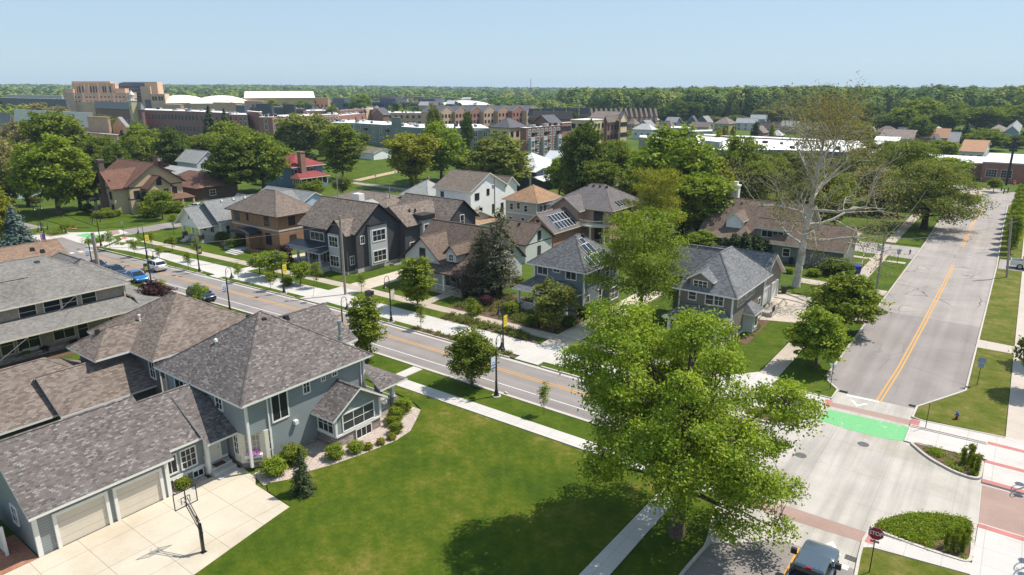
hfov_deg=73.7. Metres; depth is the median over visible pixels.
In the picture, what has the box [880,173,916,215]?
grove tree
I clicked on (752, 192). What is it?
maple tree
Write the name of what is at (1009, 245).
utility pole
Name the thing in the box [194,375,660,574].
front lawn
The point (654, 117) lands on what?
townhouse
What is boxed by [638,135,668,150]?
white roof hall
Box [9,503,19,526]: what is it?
window
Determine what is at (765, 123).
house
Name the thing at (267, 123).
brick apartments
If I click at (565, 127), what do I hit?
apartment block
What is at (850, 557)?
storm drain
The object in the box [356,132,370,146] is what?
grove tree
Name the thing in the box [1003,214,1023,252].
street tree
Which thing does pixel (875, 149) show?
maple tree
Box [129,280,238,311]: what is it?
verge lawn
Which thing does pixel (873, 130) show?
background tree
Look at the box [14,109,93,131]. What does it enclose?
stone hall
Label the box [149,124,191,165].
background tree
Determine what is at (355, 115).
commercial block
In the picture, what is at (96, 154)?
grove tree
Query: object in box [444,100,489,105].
ice arena
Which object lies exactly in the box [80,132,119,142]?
hall wing
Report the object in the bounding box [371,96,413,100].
building
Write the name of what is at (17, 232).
spruce tree
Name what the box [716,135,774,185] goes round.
locust tree
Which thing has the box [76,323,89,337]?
window
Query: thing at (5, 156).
oak tree
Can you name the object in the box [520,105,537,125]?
townhouse
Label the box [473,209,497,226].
orange roof garage
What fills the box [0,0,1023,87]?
sky
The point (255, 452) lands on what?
petunias
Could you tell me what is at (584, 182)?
grove tree
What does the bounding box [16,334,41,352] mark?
window
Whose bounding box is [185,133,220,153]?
background tree
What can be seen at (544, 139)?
brick apartments
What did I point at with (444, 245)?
white gable house
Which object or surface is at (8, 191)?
grove tree
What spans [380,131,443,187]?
honey locust
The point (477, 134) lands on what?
apartment wing
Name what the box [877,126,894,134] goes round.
house
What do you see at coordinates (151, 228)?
cross street
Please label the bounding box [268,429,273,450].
window
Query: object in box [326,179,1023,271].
side street
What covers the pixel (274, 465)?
bush
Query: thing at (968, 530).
ornamental grass
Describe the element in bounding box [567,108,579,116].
townhouse
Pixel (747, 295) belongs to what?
window
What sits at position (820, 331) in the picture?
maple tree
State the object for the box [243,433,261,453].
window
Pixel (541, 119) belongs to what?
apartment block
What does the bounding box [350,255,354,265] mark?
window
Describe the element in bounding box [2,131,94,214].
maple tree
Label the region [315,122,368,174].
maple tree
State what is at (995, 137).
background tree
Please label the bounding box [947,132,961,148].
house
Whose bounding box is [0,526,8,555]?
picket gate
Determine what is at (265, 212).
brown brick house
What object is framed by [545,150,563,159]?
white gable outbuilding
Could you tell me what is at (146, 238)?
street lamp
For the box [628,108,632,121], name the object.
townhouse
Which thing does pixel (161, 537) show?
driveway
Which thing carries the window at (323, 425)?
in the blue house at (266, 384)
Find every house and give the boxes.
[0,239,68,261]
[0,247,159,365]
[0,290,245,439]
[0,303,406,557]
[80,156,195,213]
[165,165,210,174]
[174,189,299,242]
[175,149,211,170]
[177,170,241,200]
[221,189,311,253]
[244,91,314,107]
[266,151,329,187]
[283,192,479,273]
[332,190,401,208]
[398,176,435,195]
[398,218,526,297]
[418,101,429,109]
[429,101,440,105]
[446,100,457,105]
[493,218,555,263]
[501,184,561,220]
[511,233,620,320]
[517,153,552,188]
[527,183,644,246]
[627,118,639,132]
[632,123,657,138]
[637,120,655,126]
[657,121,674,130]
[662,242,785,347]
[665,117,681,125]
[686,115,697,125]
[690,121,713,129]
[698,115,712,122]
[699,181,858,266]
[713,117,736,130]
[736,118,759,129]
[749,125,768,136]
[750,114,767,121]
[759,121,780,136]
[768,130,784,136]
[780,120,803,133]
[802,123,822,137]
[874,136,902,141]
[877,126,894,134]
[880,129,918,141]
[916,128,951,143]
[927,133,942,143]
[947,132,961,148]
[959,139,991,156]
[991,124,1006,132]
[1004,120,1022,135]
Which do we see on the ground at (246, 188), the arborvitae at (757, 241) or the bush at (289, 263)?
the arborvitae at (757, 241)
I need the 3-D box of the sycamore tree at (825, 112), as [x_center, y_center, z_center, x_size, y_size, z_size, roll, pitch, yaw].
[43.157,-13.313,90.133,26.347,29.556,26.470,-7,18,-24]
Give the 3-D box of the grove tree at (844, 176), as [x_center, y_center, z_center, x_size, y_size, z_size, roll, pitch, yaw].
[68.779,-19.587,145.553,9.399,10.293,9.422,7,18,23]
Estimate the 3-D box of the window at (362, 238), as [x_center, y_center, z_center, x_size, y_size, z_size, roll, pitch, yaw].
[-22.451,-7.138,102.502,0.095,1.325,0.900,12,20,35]
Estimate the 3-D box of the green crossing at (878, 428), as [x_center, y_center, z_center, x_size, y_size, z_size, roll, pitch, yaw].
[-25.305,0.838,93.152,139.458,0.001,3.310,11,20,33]
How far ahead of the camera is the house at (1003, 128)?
362.10 m
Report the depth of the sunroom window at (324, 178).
191.63 m
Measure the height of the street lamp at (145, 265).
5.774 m
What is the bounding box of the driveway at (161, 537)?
[4,467,288,574]
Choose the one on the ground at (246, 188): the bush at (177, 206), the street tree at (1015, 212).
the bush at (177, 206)
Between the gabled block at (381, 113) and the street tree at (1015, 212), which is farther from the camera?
the gabled block at (381, 113)
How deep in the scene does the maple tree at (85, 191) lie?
155.26 m
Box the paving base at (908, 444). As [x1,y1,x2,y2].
[696,399,1023,574]
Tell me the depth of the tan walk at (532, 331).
89.82 m
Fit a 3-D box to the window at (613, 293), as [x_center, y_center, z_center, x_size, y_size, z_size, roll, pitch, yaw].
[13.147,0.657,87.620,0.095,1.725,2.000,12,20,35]
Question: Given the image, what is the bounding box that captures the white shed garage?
[352,146,390,159]
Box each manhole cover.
[795,452,806,457]
[857,442,868,446]
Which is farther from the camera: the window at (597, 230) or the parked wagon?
the window at (597, 230)
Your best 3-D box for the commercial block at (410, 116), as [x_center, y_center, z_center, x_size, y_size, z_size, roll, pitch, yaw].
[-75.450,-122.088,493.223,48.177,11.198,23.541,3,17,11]
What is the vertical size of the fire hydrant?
0.760 m
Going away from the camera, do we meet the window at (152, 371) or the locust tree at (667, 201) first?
the window at (152, 371)
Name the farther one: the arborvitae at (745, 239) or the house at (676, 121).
the house at (676, 121)
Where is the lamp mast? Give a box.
[1005,137,1018,184]
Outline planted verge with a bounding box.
[410,292,588,358]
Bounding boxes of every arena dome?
[153,95,199,108]
[190,95,246,110]
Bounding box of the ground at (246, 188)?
[0,114,1023,574]
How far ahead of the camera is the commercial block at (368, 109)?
516.66 m
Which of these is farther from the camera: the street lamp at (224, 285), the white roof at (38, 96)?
the white roof at (38, 96)
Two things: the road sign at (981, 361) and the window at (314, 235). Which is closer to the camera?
the road sign at (981, 361)
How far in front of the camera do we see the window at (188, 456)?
48.39 m
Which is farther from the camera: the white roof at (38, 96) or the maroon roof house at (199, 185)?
the white roof at (38, 96)
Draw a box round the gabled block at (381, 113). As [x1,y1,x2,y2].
[372,107,389,121]
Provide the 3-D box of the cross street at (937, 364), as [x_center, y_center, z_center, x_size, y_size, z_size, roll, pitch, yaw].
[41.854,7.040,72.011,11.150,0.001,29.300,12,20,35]
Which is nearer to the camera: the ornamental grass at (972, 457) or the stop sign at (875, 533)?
the stop sign at (875, 533)
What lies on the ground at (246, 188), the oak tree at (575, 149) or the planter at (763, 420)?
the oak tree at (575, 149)
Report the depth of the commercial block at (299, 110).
502.06 m
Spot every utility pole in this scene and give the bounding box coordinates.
[90,232,99,264]
[338,215,346,294]
[492,177,494,221]
[875,235,902,292]
[1005,218,1012,277]
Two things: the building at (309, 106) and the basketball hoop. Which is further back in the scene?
the building at (309, 106)
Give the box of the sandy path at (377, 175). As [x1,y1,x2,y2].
[354,170,397,180]
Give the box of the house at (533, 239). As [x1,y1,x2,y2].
[493,218,555,263]
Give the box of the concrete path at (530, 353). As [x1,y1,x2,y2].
[106,237,829,417]
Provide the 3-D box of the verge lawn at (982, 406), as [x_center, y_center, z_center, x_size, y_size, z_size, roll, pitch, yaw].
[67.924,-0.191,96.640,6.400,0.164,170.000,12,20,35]
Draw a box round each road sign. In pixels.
[830,363,837,387]
[977,357,986,384]
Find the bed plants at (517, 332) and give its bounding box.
[411,291,564,355]
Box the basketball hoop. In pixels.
[172,484,206,553]
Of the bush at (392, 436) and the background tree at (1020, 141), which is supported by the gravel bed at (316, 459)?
the bush at (392, 436)
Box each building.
[164,104,183,109]
[213,102,241,111]
[236,105,247,112]
[244,101,266,110]
[256,104,274,114]
[282,104,296,114]
[305,104,313,109]
[315,98,330,107]
[331,117,489,149]
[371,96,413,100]
[414,97,444,100]
[934,153,1023,183]
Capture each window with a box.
[0,341,15,356]
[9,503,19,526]
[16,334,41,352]
[17,304,37,317]
[42,299,61,312]
[52,326,75,340]
[60,295,77,308]
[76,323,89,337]
[80,291,96,303]
[134,190,139,198]
[148,361,156,379]
[156,177,161,184]
[168,453,178,475]
[172,186,177,193]
[174,378,184,387]
[179,445,197,470]
[192,467,204,478]
[209,189,215,195]
[214,397,223,411]
[225,225,230,233]
[232,435,239,455]
[234,211,239,220]
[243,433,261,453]
[263,216,268,225]
[265,233,271,244]
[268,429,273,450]
[270,391,289,423]
[288,215,294,225]
[290,234,296,241]
[294,176,326,184]
[302,382,310,394]
[310,230,324,241]
[317,417,334,435]
[320,375,325,381]
[326,251,329,262]
[328,235,338,247]
[330,254,339,267]
[331,371,337,376]
[341,400,374,432]
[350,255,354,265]
[355,422,371,438]
[360,235,364,244]
[372,228,385,242]
[373,248,386,262]
[419,247,424,259]
[448,254,453,261]
[460,214,464,222]
[537,245,540,254]
[537,266,547,275]
[565,271,576,280]
[585,295,589,304]
[593,211,603,223]
[594,228,600,239]
[597,288,601,302]
[610,286,618,299]
[688,291,696,300]
[693,279,707,287]
[704,294,714,305]
[713,296,723,306]
[737,295,744,307]
[745,292,750,300]
[753,315,757,327]
[761,229,783,237]
[782,248,790,256]
[985,169,997,177]
[1000,170,1012,177]
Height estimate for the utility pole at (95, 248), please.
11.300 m
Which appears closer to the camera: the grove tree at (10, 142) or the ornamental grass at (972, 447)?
the ornamental grass at (972, 447)
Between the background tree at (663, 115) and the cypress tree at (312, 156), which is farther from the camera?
the background tree at (663, 115)
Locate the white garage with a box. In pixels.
[259,185,320,205]
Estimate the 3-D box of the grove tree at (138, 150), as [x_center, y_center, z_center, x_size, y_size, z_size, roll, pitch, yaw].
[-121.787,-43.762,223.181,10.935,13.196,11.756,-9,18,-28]
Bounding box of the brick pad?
[0,534,37,574]
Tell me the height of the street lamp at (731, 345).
5.774 m
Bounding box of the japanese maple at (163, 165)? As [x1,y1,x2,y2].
[158,162,168,167]
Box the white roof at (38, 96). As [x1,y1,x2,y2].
[5,95,63,98]
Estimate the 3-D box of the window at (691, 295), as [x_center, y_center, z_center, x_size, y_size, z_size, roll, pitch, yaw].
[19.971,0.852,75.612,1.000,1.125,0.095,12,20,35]
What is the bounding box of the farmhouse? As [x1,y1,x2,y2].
[432,169,519,216]
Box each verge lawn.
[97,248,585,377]
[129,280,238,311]
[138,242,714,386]
[364,353,716,574]
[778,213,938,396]
[858,206,1023,574]
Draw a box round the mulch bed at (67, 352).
[0,241,812,368]
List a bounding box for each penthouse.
[332,98,353,109]
[380,98,405,108]
[418,98,444,102]
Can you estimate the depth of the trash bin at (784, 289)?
92.66 m
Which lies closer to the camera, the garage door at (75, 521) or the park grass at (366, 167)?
the garage door at (75, 521)
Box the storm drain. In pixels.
[844,554,856,561]
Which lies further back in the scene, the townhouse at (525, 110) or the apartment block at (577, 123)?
the townhouse at (525, 110)
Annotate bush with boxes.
[37,345,49,352]
[81,203,92,209]
[90,210,100,217]
[98,210,108,217]
[100,207,112,210]
[105,210,116,217]
[113,209,122,215]
[133,200,167,216]
[166,200,185,212]
[173,475,192,489]
[214,231,229,240]
[223,236,243,247]
[257,454,289,476]
[279,276,292,286]
[279,442,309,467]
[286,256,295,266]
[294,183,304,189]
[322,442,345,459]
[345,439,364,453]
[363,441,373,450]
[376,437,385,444]
[383,414,400,425]
[384,405,405,419]
[386,432,396,439]
[387,420,404,433]
[392,396,413,412]
[445,260,483,299]
[464,304,483,314]
[477,268,508,296]
[478,294,494,305]
[502,300,521,313]
[511,275,525,284]
[524,314,541,328]
[559,314,577,327]
[575,304,591,317]
[785,267,794,273]
[806,268,821,276]
[813,257,856,275]
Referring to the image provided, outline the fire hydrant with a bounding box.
[954,411,959,419]
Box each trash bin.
[781,285,786,292]
[788,257,793,263]
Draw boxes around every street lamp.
[33,202,42,231]
[37,221,49,240]
[84,235,92,262]
[91,214,103,246]
[136,225,149,259]
[143,249,155,281]
[189,235,202,272]
[221,267,233,309]
[274,252,286,293]
[337,297,349,321]
[382,276,394,322]
[491,335,504,397]
[496,301,506,352]
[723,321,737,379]
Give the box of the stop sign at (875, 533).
[868,527,883,571]
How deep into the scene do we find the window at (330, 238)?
102.35 m
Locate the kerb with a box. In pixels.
[98,205,1007,574]
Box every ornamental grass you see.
[943,530,952,545]
[950,531,961,550]
[954,526,964,543]
[958,532,970,551]
[960,446,968,463]
[962,526,973,543]
[965,443,977,461]
[969,452,976,467]
[973,453,986,472]
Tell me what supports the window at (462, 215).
in the dark grey house at (376, 235)
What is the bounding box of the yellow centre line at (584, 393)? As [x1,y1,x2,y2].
[38,205,984,574]
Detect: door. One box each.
[51,490,112,548]
[111,467,165,520]
[209,442,221,459]
[763,285,770,305]
[769,279,778,300]
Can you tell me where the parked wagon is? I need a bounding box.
[186,285,216,301]
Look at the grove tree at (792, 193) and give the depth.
146.46 m
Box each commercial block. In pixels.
[250,105,282,114]
[283,107,326,114]
[303,108,340,113]
[339,111,366,119]
[340,107,375,120]
[365,106,378,120]
[388,111,421,123]
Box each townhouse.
[421,106,452,123]
[448,106,466,123]
[462,106,480,123]
[471,105,495,131]
[485,105,508,123]
[499,105,523,122]
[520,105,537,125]
[528,108,540,124]
[541,108,553,110]
[554,108,566,111]
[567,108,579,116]
[579,108,589,118]
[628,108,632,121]
[633,108,637,120]
[638,108,642,121]
[642,108,647,120]
[647,108,652,120]
[652,108,657,127]
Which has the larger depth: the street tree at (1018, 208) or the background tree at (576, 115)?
the background tree at (576, 115)
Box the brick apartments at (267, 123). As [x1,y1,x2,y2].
[259,112,338,133]
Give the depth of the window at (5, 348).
69.71 m
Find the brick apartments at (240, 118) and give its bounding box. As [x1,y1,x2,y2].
[228,112,248,128]
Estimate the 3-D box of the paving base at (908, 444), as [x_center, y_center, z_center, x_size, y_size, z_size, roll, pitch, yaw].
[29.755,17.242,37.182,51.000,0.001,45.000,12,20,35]
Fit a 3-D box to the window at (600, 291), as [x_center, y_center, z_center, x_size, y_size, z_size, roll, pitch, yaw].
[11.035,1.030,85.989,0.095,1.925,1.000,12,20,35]
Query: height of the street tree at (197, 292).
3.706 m
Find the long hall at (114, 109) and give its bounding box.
[94,101,146,128]
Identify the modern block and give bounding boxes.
[342,102,370,108]
[372,101,383,107]
[392,102,419,110]
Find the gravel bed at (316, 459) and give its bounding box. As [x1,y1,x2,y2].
[172,407,420,493]
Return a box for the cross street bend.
[948,185,1015,205]
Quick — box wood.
[0,82,1023,118]
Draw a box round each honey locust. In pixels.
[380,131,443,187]
[424,120,469,180]
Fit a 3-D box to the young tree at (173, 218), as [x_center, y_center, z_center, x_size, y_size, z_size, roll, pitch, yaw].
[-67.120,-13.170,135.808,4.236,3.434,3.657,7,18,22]
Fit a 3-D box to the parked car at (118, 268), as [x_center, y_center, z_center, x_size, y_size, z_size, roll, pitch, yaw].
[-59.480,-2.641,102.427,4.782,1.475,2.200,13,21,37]
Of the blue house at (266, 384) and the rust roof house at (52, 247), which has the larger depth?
the rust roof house at (52, 247)
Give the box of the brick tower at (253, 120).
[247,110,261,131]
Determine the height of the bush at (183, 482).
1.014 m
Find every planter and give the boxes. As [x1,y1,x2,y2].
[45,230,68,235]
[741,406,809,424]
[870,511,974,562]
[911,441,983,479]
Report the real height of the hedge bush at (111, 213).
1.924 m
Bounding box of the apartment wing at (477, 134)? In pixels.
[470,130,488,149]
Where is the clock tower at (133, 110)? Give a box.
[127,90,138,123]
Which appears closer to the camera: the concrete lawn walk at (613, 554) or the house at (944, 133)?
the concrete lawn walk at (613, 554)
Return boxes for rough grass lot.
[759,192,911,241]
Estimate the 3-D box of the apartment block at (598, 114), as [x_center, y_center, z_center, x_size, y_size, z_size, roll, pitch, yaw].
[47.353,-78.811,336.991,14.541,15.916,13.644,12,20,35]
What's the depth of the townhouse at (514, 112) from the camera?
440.61 m
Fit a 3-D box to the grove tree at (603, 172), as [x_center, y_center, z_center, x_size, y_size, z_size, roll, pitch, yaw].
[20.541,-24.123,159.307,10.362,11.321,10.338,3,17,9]
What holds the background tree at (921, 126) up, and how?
on the ground at (246, 188)
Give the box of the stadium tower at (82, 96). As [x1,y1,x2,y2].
[62,81,169,113]
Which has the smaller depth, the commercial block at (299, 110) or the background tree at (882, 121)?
the background tree at (882, 121)
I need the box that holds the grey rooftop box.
[704,139,722,147]
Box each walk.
[140,241,718,378]
[395,366,713,574]
[760,213,919,375]
[863,419,1023,574]
[961,190,1002,194]
[977,239,1023,440]
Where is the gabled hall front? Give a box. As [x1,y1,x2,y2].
[112,117,128,133]
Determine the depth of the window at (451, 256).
92.92 m
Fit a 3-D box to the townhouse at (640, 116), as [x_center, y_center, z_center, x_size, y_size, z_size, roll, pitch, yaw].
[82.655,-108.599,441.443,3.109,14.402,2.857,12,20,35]
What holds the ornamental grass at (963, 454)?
in the planter at (931, 457)
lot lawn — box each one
[15,205,191,239]
[786,251,875,297]
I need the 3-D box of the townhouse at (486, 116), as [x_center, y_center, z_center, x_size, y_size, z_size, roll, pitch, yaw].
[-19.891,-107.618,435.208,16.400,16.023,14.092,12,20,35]
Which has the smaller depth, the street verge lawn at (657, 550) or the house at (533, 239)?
the street verge lawn at (657, 550)
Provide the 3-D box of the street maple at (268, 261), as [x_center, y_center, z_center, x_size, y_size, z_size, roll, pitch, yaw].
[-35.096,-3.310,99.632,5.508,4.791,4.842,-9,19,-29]
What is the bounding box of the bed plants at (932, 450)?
[746,407,982,476]
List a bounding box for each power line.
[0,287,84,360]
[117,223,338,247]
[126,243,337,270]
[885,221,1015,238]
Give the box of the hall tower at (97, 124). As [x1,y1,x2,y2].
[86,116,111,133]
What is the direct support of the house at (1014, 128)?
on the ground at (246, 188)
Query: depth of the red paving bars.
48.54 m
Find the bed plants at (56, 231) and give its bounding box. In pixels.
[41,223,762,338]
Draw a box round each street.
[20,222,92,251]
[68,248,626,427]
[123,190,396,234]
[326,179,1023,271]
[829,310,980,408]
[877,203,1006,326]
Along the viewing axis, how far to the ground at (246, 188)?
143.48 m
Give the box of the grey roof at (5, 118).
[0,112,14,132]
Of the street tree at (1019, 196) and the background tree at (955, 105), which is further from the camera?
the background tree at (955, 105)
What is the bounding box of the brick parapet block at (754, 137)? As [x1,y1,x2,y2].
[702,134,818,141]
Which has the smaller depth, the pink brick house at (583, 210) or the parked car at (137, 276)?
the parked car at (137, 276)
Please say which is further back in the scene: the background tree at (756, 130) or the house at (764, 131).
the house at (764, 131)
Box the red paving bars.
[70,228,1023,543]
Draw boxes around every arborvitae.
[718,237,731,246]
[729,231,741,248]
[740,230,752,249]
[751,233,764,251]
[760,237,771,252]
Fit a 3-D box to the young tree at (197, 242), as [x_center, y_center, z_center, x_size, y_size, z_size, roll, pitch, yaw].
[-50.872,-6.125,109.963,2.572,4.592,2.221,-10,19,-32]
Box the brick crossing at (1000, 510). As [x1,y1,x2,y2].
[110,230,1023,541]
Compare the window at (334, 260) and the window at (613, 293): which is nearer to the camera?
the window at (613, 293)
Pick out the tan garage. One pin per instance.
(692, 230)
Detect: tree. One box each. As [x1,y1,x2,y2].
[0,121,40,150]
[0,136,15,190]
[0,175,24,204]
[0,188,21,244]
[0,205,39,246]
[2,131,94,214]
[2,139,23,155]
[11,150,39,205]
[14,109,91,148]
[22,102,69,111]
[26,195,43,206]
[60,158,97,209]
[75,141,86,152]
[76,148,94,168]
[80,134,119,166]
[90,145,103,167]
[93,142,134,168]
[101,115,116,133]
[102,229,115,249]
[116,123,168,154]
[117,130,124,146]
[124,133,158,161]
[127,277,177,298]
[128,239,139,253]
[129,121,150,132]
[139,191,147,209]
[142,188,174,219]
[145,231,154,247]
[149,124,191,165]
[153,245,163,258]
[154,278,168,289]
[165,213,178,226]
[165,234,176,250]
[181,251,192,269]
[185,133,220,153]
[187,235,204,260]
[189,281,208,299]
[200,120,253,136]
[201,135,260,184]
[202,105,214,133]
[217,128,272,144]
[220,108,228,123]
[230,262,244,276]
[235,132,294,188]
[260,99,279,105]
[263,271,275,289]
[270,127,294,151]
[273,112,331,157]
[273,244,292,263]
[274,139,289,156]
[288,447,317,500]
[293,100,314,107]
[300,179,327,192]
[308,153,317,160]
[309,261,322,287]
[313,122,332,150]
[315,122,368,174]
[318,143,330,158]
[324,104,339,113]
[330,174,354,192]
[342,295,389,360]
[348,93,373,108]
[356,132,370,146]
[356,273,366,291]
[395,256,437,306]
[413,303,424,322]
[425,102,444,131]
[443,325,503,385]
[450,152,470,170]
[459,109,473,148]
[459,130,534,181]
[464,227,508,294]
[465,296,478,319]
[480,207,523,295]
[527,276,584,332]
[537,380,552,408]
[541,156,564,194]
[551,295,833,554]
[556,117,616,185]
[558,174,583,194]
[573,111,579,118]
[575,162,588,186]
[578,160,621,188]
[578,205,700,314]
[592,139,635,178]
[614,174,642,197]
[618,165,686,235]
[622,123,728,222]
[657,106,675,121]
[664,171,738,232]
[665,99,689,118]
[669,219,688,241]
[680,101,704,119]
[684,229,719,246]
[707,150,739,192]
[709,116,721,122]
[715,125,722,136]
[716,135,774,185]
[721,123,728,135]
[722,70,923,287]
[728,115,748,121]
[729,125,736,135]
[729,159,782,199]
[750,104,803,121]
[750,120,759,135]
[764,150,785,165]
[767,156,795,199]
[768,123,775,136]
[779,150,823,173]
[782,303,855,367]
[783,183,804,203]
[786,163,819,191]
[791,178,824,208]
[794,106,820,121]
[804,270,895,330]
[816,158,838,169]
[818,184,857,224]
[819,168,838,174]
[819,172,859,215]
[830,119,870,140]
[831,155,869,173]
[845,139,901,167]
[850,166,901,212]
[853,103,885,123]
[853,137,948,190]
[858,124,879,140]
[866,164,898,210]
[870,114,899,129]
[875,155,1000,228]
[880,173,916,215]
[885,106,929,128]
[901,95,947,124]
[906,117,939,136]
[927,108,968,130]
[928,157,976,179]
[930,139,962,154]
[942,101,969,125]
[960,106,1009,131]
[961,121,970,141]
[961,133,985,143]
[962,127,1011,147]
[986,177,1005,191]
[994,103,1023,127]
[1003,134,1023,146]
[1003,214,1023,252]
[1004,205,1023,234]
[1004,210,1023,239]
[1008,201,1023,217]
[1008,335,1023,366]
[1009,190,1023,212]
[1009,198,1023,215]
[1011,187,1023,201]
[1011,194,1023,205]
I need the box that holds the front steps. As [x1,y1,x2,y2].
[225,249,243,254]
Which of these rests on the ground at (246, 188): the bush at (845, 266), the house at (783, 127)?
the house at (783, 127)
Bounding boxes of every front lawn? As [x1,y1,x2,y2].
[152,235,795,374]
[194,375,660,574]
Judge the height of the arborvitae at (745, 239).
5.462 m
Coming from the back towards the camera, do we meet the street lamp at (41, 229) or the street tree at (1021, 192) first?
the street tree at (1021, 192)
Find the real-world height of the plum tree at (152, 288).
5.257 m
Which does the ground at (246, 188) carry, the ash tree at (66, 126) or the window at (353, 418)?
the ash tree at (66, 126)
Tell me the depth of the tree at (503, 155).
177.58 m
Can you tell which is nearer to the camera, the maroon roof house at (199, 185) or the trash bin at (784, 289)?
the trash bin at (784, 289)
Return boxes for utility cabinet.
[364,290,373,299]
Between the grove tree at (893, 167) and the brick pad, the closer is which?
the brick pad
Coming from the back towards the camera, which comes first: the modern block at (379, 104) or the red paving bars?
the modern block at (379, 104)
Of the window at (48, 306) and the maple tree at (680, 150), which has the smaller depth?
the window at (48, 306)
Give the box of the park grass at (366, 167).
[307,151,473,191]
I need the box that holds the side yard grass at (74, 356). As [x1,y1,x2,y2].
[59,354,79,358]
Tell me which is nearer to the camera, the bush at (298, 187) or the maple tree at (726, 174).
the maple tree at (726, 174)
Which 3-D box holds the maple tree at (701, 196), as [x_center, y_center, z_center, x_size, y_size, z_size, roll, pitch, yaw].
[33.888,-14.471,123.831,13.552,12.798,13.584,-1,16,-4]
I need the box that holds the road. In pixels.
[684,541,853,574]
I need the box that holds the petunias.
[247,449,259,456]
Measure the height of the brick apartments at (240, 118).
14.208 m
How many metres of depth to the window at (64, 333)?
73.74 m
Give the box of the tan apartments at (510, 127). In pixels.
[489,118,526,150]
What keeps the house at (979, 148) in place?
on the ground at (246, 188)
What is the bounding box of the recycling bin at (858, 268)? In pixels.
[853,264,861,273]
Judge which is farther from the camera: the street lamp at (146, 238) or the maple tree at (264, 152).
the maple tree at (264, 152)
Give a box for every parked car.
[89,259,106,266]
[105,264,126,273]
[123,269,148,282]
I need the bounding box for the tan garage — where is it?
[670,217,694,238]
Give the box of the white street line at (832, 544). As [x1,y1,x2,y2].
[70,250,878,570]
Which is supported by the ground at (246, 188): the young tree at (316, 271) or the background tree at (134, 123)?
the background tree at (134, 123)
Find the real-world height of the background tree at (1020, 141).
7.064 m
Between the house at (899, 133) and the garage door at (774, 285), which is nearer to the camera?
the garage door at (774, 285)
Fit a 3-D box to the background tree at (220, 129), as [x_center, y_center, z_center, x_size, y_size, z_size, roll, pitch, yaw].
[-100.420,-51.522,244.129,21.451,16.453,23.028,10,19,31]
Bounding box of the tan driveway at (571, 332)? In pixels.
[292,253,664,344]
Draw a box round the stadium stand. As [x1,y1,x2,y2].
[0,98,70,111]
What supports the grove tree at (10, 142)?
on the ground at (246, 188)
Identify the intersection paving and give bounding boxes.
[27,230,127,246]
[711,392,980,568]
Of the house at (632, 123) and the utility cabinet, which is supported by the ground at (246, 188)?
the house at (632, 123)
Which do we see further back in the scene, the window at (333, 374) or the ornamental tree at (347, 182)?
the ornamental tree at (347, 182)
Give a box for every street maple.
[246,253,264,273]
[253,249,289,277]
[289,261,312,284]
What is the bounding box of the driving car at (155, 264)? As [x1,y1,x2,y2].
[143,258,167,271]
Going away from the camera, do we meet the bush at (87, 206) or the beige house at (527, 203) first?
the beige house at (527, 203)
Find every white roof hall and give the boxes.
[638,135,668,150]
[670,126,693,135]
[692,130,712,134]
[694,135,931,167]
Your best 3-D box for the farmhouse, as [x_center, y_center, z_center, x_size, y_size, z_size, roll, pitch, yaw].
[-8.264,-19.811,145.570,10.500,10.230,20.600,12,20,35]
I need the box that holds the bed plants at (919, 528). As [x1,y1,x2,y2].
[872,508,974,559]
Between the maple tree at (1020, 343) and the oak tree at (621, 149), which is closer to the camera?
the maple tree at (1020, 343)
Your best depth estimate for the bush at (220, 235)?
124.14 m
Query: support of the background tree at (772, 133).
on the ground at (246, 188)
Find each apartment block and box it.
[531,111,574,121]
[531,114,560,125]
[560,122,570,144]
[570,118,604,144]
[589,111,620,123]
[604,115,618,141]
[618,111,628,143]
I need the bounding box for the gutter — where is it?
[100,250,597,423]
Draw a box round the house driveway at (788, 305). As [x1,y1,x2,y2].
[760,291,813,322]
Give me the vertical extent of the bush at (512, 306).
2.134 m
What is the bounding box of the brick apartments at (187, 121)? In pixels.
[144,108,229,135]
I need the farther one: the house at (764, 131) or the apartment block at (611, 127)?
the house at (764, 131)
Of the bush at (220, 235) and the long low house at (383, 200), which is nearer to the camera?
the bush at (220, 235)
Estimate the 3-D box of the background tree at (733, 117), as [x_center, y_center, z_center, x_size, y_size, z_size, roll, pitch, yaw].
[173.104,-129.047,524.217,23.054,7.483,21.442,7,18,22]
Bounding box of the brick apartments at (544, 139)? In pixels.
[520,122,561,156]
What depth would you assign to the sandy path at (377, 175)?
215.39 m
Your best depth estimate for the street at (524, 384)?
73.32 m
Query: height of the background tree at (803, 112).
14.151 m
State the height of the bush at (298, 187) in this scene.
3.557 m
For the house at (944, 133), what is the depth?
326.78 m
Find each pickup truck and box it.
[786,538,841,574]
[1010,256,1023,268]
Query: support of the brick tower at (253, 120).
on the ground at (246, 188)
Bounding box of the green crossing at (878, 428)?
[77,233,908,440]
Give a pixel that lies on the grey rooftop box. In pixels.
(716, 143)
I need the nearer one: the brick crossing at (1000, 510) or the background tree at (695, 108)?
the brick crossing at (1000, 510)

